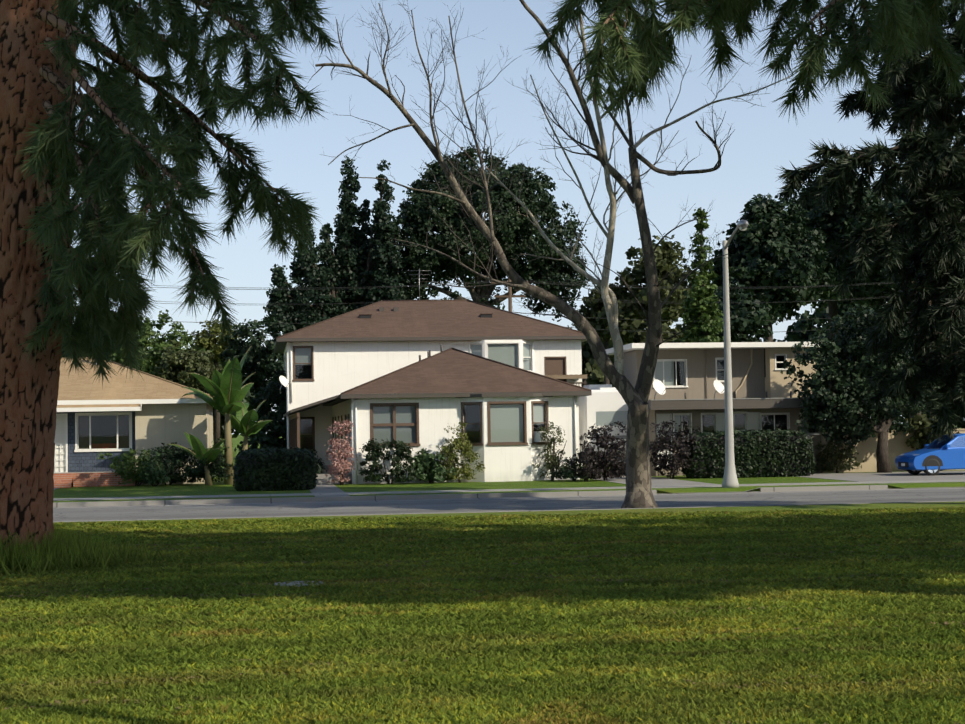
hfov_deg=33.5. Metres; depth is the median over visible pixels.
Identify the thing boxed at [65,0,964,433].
sky
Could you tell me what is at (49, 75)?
pine branch
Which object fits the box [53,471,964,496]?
driveways
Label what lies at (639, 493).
bare tree
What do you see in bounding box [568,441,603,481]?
purple shrub
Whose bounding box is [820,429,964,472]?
garden wall
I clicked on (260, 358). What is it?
garden tree
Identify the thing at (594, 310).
tree
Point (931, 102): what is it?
tree
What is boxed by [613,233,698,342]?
tree
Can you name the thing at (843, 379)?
wall tree
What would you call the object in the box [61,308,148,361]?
garden tree
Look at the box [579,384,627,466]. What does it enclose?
white garage
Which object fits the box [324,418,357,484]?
pink bush
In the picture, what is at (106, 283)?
pine
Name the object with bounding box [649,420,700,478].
purple shrub
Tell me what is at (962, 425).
tree
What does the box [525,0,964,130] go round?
top pine
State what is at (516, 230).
broad evergreen
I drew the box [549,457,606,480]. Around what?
shrub
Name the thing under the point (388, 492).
sidewalk
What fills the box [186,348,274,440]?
tree
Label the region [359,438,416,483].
round shrub
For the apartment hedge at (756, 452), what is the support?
on the ground at (214, 487)
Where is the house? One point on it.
(418, 375)
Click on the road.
(298, 509)
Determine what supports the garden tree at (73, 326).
on the ground at (214, 487)
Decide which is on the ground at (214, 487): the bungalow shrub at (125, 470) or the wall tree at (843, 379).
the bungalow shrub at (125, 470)
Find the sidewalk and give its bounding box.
[53,479,964,500]
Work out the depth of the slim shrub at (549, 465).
57.67 m
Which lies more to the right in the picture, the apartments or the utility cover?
the apartments
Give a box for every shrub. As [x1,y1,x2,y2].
[97,448,155,485]
[137,442,197,484]
[139,452,173,485]
[173,437,232,484]
[308,448,326,473]
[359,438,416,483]
[409,448,455,482]
[436,421,484,482]
[533,421,568,480]
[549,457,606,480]
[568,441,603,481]
[576,421,626,479]
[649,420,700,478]
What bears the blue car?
on the driveways
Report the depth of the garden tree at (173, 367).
83.41 m
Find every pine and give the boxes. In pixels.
[0,0,343,553]
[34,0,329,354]
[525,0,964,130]
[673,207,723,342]
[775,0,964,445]
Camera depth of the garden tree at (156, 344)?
86.82 m
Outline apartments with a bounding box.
[605,341,826,475]
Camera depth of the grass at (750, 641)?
15.40 m
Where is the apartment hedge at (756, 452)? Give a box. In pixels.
[680,429,815,478]
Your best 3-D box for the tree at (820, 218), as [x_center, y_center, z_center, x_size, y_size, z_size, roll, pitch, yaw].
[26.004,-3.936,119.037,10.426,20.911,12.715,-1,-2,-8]
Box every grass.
[0,506,964,723]
[0,522,197,576]
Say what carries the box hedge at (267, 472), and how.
on the ground at (214, 487)
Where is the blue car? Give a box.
[895,433,964,475]
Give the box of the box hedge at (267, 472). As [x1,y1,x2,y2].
[233,447,317,490]
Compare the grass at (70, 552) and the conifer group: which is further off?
the conifer group
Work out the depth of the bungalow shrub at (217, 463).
58.66 m
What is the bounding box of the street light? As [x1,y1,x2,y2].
[722,220,748,487]
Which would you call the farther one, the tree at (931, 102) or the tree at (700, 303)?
the tree at (700, 303)
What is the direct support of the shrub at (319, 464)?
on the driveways
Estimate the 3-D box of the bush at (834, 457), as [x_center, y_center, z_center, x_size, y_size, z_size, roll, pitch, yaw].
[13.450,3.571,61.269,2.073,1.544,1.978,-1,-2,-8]
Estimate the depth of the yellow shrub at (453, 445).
57.02 m
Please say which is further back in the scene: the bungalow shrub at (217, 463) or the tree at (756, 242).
the tree at (756, 242)
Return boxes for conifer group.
[260,156,406,335]
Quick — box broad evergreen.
[385,145,589,321]
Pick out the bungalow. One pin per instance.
(117, 415)
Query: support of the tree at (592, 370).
on the ground at (214, 487)
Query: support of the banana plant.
on the ground at (214, 487)
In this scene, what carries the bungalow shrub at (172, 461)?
on the ground at (214, 487)
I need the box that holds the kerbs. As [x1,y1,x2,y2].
[53,481,964,521]
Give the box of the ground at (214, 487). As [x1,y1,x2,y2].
[0,425,964,723]
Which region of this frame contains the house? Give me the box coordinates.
[274,271,591,483]
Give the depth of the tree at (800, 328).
144.10 m
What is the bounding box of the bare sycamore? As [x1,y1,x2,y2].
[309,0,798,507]
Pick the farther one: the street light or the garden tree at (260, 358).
the garden tree at (260, 358)
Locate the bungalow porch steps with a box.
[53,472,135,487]
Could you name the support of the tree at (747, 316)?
on the ground at (214, 487)
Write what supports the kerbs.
on the ground at (214, 487)
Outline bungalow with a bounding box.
[54,357,213,484]
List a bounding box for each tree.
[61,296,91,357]
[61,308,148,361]
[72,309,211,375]
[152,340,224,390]
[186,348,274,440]
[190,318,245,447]
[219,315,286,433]
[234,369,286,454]
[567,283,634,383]
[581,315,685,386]
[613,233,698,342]
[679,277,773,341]
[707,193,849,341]
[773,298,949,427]
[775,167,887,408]
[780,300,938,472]
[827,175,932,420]
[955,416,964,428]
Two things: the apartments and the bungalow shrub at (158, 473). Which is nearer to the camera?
the bungalow shrub at (158, 473)
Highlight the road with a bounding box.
[53,489,964,520]
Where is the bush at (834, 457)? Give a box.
[815,440,863,472]
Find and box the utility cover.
[274,581,322,586]
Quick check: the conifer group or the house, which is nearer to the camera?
the house
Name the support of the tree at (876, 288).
on the ground at (214, 487)
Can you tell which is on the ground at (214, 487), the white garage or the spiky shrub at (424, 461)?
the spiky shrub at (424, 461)
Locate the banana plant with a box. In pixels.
[167,347,272,484]
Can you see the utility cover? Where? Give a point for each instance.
(291, 583)
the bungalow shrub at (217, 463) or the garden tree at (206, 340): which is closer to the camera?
the bungalow shrub at (217, 463)

